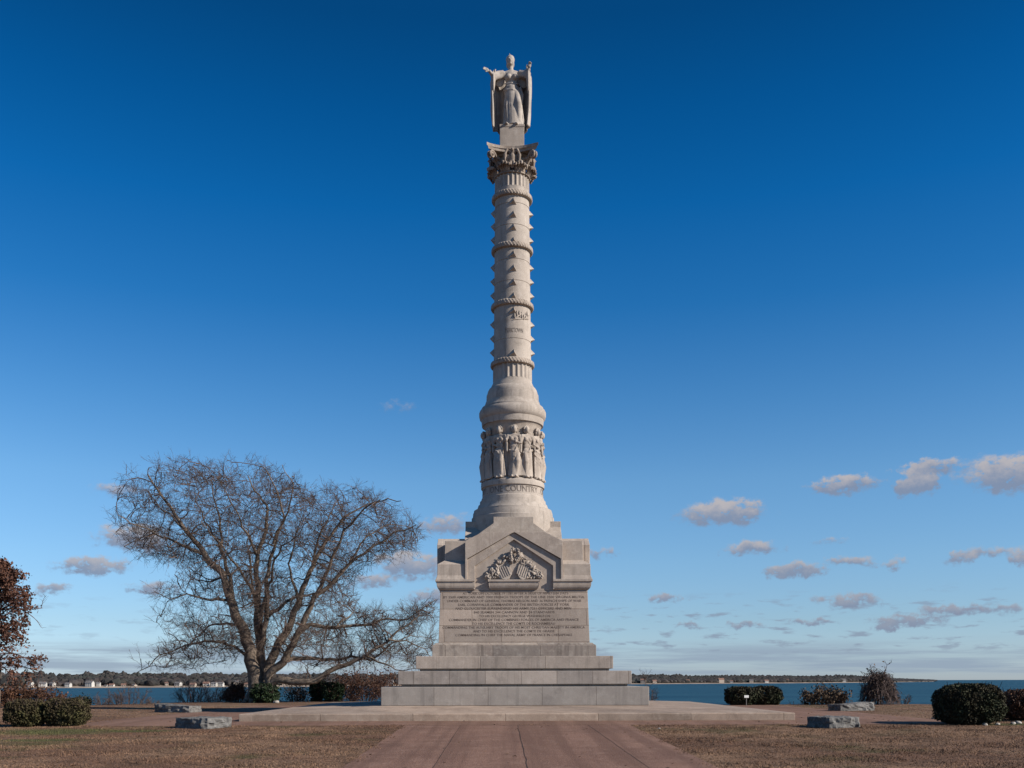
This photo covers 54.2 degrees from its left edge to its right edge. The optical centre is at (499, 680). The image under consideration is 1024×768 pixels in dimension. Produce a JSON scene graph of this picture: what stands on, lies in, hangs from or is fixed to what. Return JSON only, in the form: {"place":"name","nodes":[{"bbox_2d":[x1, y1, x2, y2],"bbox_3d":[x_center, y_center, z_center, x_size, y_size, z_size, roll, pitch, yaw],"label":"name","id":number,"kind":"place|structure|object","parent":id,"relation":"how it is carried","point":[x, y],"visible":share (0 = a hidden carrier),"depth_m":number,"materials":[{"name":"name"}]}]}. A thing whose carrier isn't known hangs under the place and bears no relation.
{"place":"outdoors","nodes":[
{"label":"outdoors","id":0,"kind":"place"},
{"bbox_2d":[3,681,933,687],"bbox_3d":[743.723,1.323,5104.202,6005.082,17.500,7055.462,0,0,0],"label":"shore","id":1,"kind":"structure","parent":0,"point":[102,686],"depth_m":1956.24,"materials":[{"name":"beige sand"}]},
{"bbox_2d":[38,681,47,686],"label":"shore house","id":2,"kind":"structure","parent":1,"relation":"on","point":[44,683],"depth_m":1740.86,"materials":[{"name":"white"}]},
{"bbox_2d":[65,682,71,686],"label":"shore house","id":3,"kind":"structure","parent":1,"relation":"on","point":[69,684],"depth_m":1751.06,"materials":[{"name":"white"}]},
{"bbox_2d":[85,680,94,686],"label":"shore house","id":4,"kind":"structure","parent":1,"relation":"on","point":[91,683],"depth_m":1769.96,"materials":[{"name":"white"}]},
{"bbox_2d":[174,681,181,685],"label":"shore house","id":5,"kind":"structure","parent":1,"relation":"on","point":[179,683],"depth_m":1862.93,"materials":[{"name":"white"}]},
{"bbox_2d":[210,681,217,686],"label":"shore house","id":6,"kind":"structure","parent":1,"relation":"on","point":[213,684],"depth_m":1873.40,"materials":[{"name":"white"}]},
{"bbox_2d":[1,670,936,686],"bbox_3d":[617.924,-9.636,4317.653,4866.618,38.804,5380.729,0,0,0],"label":"wood","id":7,"kind":"object","parent":1,"relation":"on","point":[105,677],"visible":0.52,"depth_m":2062.66,"materials":[{"name":"green plant"}]},
{"bbox_2d":[0,701,1023,767],"bbox_3d":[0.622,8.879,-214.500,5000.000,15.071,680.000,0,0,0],"label":"ground","id":8,"kind":"structure","parent":0,"point":[204,705],"depth_m":25.56,"materials":[{"name":"brown plant"}]},
{"bbox_2d":[2,698,45,726],"bbox_3d":[-15.734,1.071,33.201,1.402,1.043,1.283,0,0,0],"label":"clipped bush","id":9,"kind":"object","parent":8,"relation":"on","point":[21,712],"visible":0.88,"depth_m":32.79,"materials":[{"name":"green plant"}]},
{"bbox_2d":[0,556,48,698],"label":"autumn tree","id":10,"kind":"object","parent":8,"relation":"on","point":[10,590],"visible":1,"depth_m":59.68,"materials":[{"name":"brown plant"}]},
{"bbox_2d":[0,675,49,705],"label":"shrub","id":11,"kind":"object","parent":8,"relation":"on","point":[23,692],"visible":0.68,"depth_m":61.31,"materials":[{"name":"brown plant"}]},
{"bbox_2d":[39,681,71,701],"bbox_3d":[-26.978,0.977,61.166,1.935,2.073,2.131,0,0,37],"label":"shrub","id":12,"kind":"object","parent":8,"relation":"on","point":[51,694],"visible":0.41,"depth_m":61.00,"materials":[{"name":"brown plant"}]},
{"bbox_2d":[42,697,92,726],"bbox_3d":[-14.487,1.057,33.410,1.539,1.085,1.304,0,0,0],"label":"clipped bush","id":13,"kind":"object","parent":8,"relation":"on","point":[63,711],"visible":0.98,"depth_m":32.99,"materials":[{"name":"green plant"}]},
{"bbox_2d":[76,693,93,703],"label":"shrub","id":14,"kind":"object","parent":8,"relation":"on","point":[87,699],"visible":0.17,"depth_m":60.98,"materials":[{"name":"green plant"}]},
{"bbox_2d":[93,691,112,704],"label":"shrub","id":15,"kind":"object","parent":8,"relation":"on","point":[98,699],"visible":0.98,"depth_m":60.76,"materials":[{"name":"plant"}]},
{"bbox_2d":[104,679,151,704],"bbox_3d":[-23.038,0.741,61.896,2.913,1.901,2.405,0,0,0],"label":"shrub","id":16,"kind":"object","parent":8,"relation":"on","point":[119,700],"visible":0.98,"depth_m":61.79,"materials":[{"name":"plant"}]},
{"bbox_2d":[138,696,162,704],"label":"shrub","id":17,"kind":"object","parent":8,"relation":"on","point":[148,703],"visible":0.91,"depth_m":61.74,"materials":[{"name":"plant"}]},
{"bbox_2d":[154,703,201,712],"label":"granite block","id":18,"kind":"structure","parent":8,"relation":"on","point":[169,708],"depth_m":46.13,"materials":[{"name":"grey stone"}]},
{"bbox_2d":[168,675,217,702],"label":"shrub","id":19,"kind":"object","parent":8,"relation":"on","point":[189,689],"visible":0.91,"depth_m":70.87,"materials":[{"name":"brown plant"}]},
{"bbox_2d":[175,716,231,728],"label":"granite block","id":20,"kind":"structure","parent":8,"relation":"on","point":[203,722],"depth_m":31.93,"materials":[{"name":"grey stone"}]},
{"bbox_2d":[195,682,225,701],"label":"shrub","id":21,"kind":"object","parent":8,"relation":"on","point":[215,697],"visible":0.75,"depth_m":71.82,"materials":[{"name":"plant"}]},
{"bbox_2d":[213,678,247,701],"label":"vine mound","id":22,"kind":"object","parent":8,"relation":"on","point":[238,692],"visible":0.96,"depth_m":69.16,"materials":[{"name":"green plant"}]},
{"bbox_2d":[249,682,280,702],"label":"evergreen bush","id":23,"kind":"object","parent":8,"relation":"on","point":[262,693],"visible":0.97,"depth_m":65.86,"materials":[{"name":"green plant"}]},
{"bbox_2d":[106,449,439,702],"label":"bare tree","id":24,"kind":"object","parent":8,"relation":"on","point":[260,668],"visible":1,"depth_m":66.74,"materials":[{"name":"brown plant"}]},
{"bbox_2d":[278,673,311,700],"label":"shrub","id":25,"kind":"object","parent":8,"relation":"on","point":[301,695],"visible":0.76,"depth_m":72.53,"materials":[{"name":"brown plant"}]},
{"bbox_2d":[308,678,324,700],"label":"evergreen bush","id":26,"kind":"object","parent":8,"relation":"on","point":[312,692],"visible":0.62,"depth_m":71.60,"materials":[{"name":"green plant"}]},
{"bbox_2d":[321,681,345,700],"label":"evergreen bush","id":27,"kind":"object","parent":8,"relation":"on","point":[326,695],"visible":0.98,"depth_m":70.63,"materials":[{"name":"green plant"}]},
{"bbox_2d":[314,670,370,700],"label":"shrub","id":28,"kind":"object","parent":8,"relation":"on","point":[346,695],"visible":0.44,"depth_m":71.45,"materials":[{"name":"brown plant"}]},
{"bbox_2d":[329,661,397,700],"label":"shrub","id":29,"kind":"object","parent":8,"relation":"on","point":[362,683],"visible":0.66,"depth_m":72.58,"materials":[{"name":"brown plant"}]},
{"bbox_2d":[365,665,401,700],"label":"shrub","id":30,"kind":"object","parent":8,"relation":"on","point":[392,682],"visible":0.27,"depth_m":73.51,"materials":[{"name":"brown plant"}]},
{"bbox_2d":[5,712,1019,767],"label":"fallen leaves","id":31,"kind":"object","parent":8,"relation":"on","point":[524,746],"visible":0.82,"depth_m":24.86,"materials":[{"name":"brown plant"}]},
{"bbox_2d":[239,701,794,720],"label":"terrace","id":32,"kind":"structure","parent":8,"relation":"on","point":[377,711],"depth_m":35.76,"materials":[{"name":"stone"}]},
{"bbox_2d":[381,53,648,705],"bbox_3d":[0.566,-13.796,45.500,10.760,29.562,10.760,0,0,0],"label":"victory monument","id":33,"kind":"object","parent":32,"relation":"on","point":[513,580],"visible":1,"depth_m":42.37,"materials":[{"name":"stone"}]},
{"bbox_2d":[342,725,717,767],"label":"walk","id":34,"kind":"structure","parent":8,"relation":"on","point":[564,746],"depth_m":23.93,"materials":[{"name":"concrete"}]},
{"bbox_2d":[412,725,647,767],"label":"walk seams","id":35,"kind":"object","parent":34,"relation":"on","point":[522,746],"visible":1,"depth_m":24.15,"materials":[{"name":"grey concrete"}]},
{"bbox_2d":[638,670,656,686],"bbox_3d":[8.987,0.362,60.543,1.397,2.474,1.088,0,0,0],"label":"sapling","id":36,"kind":"object","parent":8,"relation":"on","point":[645,677],"visible":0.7,"depth_m":60.66,"materials":[{"name":"plant"}]},
{"bbox_2d":[649,688,658,700],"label":"shrub","id":37,"kind":"object","parent":8,"relation":"on","point":[652,697],"visible":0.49,"depth_m":59.95,"materials":[{"name":"plant"}]},
{"bbox_2d":[724,685,758,704],"bbox_3d":[13.860,0.862,57.491,1.995,1.230,1.703,0,0,0],"label":"clipped bush","id":38,"kind":"object","parent":8,"relation":"on","point":[731,694],"visible":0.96,"depth_m":56.99,"materials":[{"name":"green plant"}]},
{"bbox_2d":[747,685,783,704],"bbox_3d":[15.319,0.852,57.795,2.143,1.262,1.687,0,0,0],"label":"clipped bush","id":39,"kind":"object","parent":8,"relation":"on","point":[770,695],"visible":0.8,"depth_m":57.26,"materials":[{"name":"green plant"}]},
{"bbox_2d":[798,681,852,704],"bbox_3d":[18.979,0.854,58.285,3.214,1.765,3.137,0,0,0],"label":"shrub","id":40,"kind":"object","parent":8,"relation":"on","point":[826,696],"visible":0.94,"depth_m":57.73,"materials":[{"name":"brown plant"}]},
{"bbox_2d":[807,715,859,728],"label":"granite block","id":41,"kind":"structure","parent":8,"relation":"on","point":[831,721],"depth_m":31.48,"materials":[{"name":"grey stone"}]},
{"bbox_2d":[827,702,874,710],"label":"granite block","id":42,"kind":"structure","parent":8,"relation":"on","point":[859,706],"depth_m":46.14,"materials":[{"name":"grey stone"}]},
{"bbox_2d":[854,660,903,704],"bbox_3d":[22.031,0.353,57.993,2.779,3.342,2.584,0,0,39],"label":"vine mound","id":43,"kind":"object","parent":8,"relation":"on","point":[877,687],"visible":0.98,"depth_m":57.61,"materials":[{"name":"brown plant"}]},
{"bbox_2d":[900,695,912,703],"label":"shrub","id":44,"kind":"object","parent":8,"relation":"on","point":[905,699],"visible":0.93,"depth_m":58.92,"materials":[{"name":"plant"}]},
{"bbox_2d":[931,682,1008,724],"bbox_3d":[15.572,0.757,33.196,2.256,1.516,1.908,0,0,0],"label":"clipped bush","id":45,"kind":"object","parent":8,"relation":"on","point":[968,703],"visible":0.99,"depth_m":32.58,"materials":[{"name":"green plant"}]},
{"bbox_2d":[1002,687,1023,720],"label":"clipped bush","id":46,"kind":"object","parent":8,"relation":"on","point":[1014,702],"visible":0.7,"depth_m":34.62,"materials":[{"name":"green plant"}]},
{"bbox_2d":[0,0,1023,679],"label":"sky","id":47,"kind":"structure","parent":0,"point":[777,259],"materials":[{"name":"blue"}]},
{"bbox_2d":[1,680,1023,704],"bbox_3d":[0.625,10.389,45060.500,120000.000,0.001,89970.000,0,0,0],"label":"water","id":48,"kind":"structure","parent":0,"point":[920,692],"depth_m":1017.34,"materials":[{"name":"blue liquid"}]},
{"bbox_2d":[82,704,949,725],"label":"plaza","id":49,"kind":"structure","parent":0,"point":[164,720],"depth_m":35.16,"materials":[{"name":"grey concrete"}]}
]}

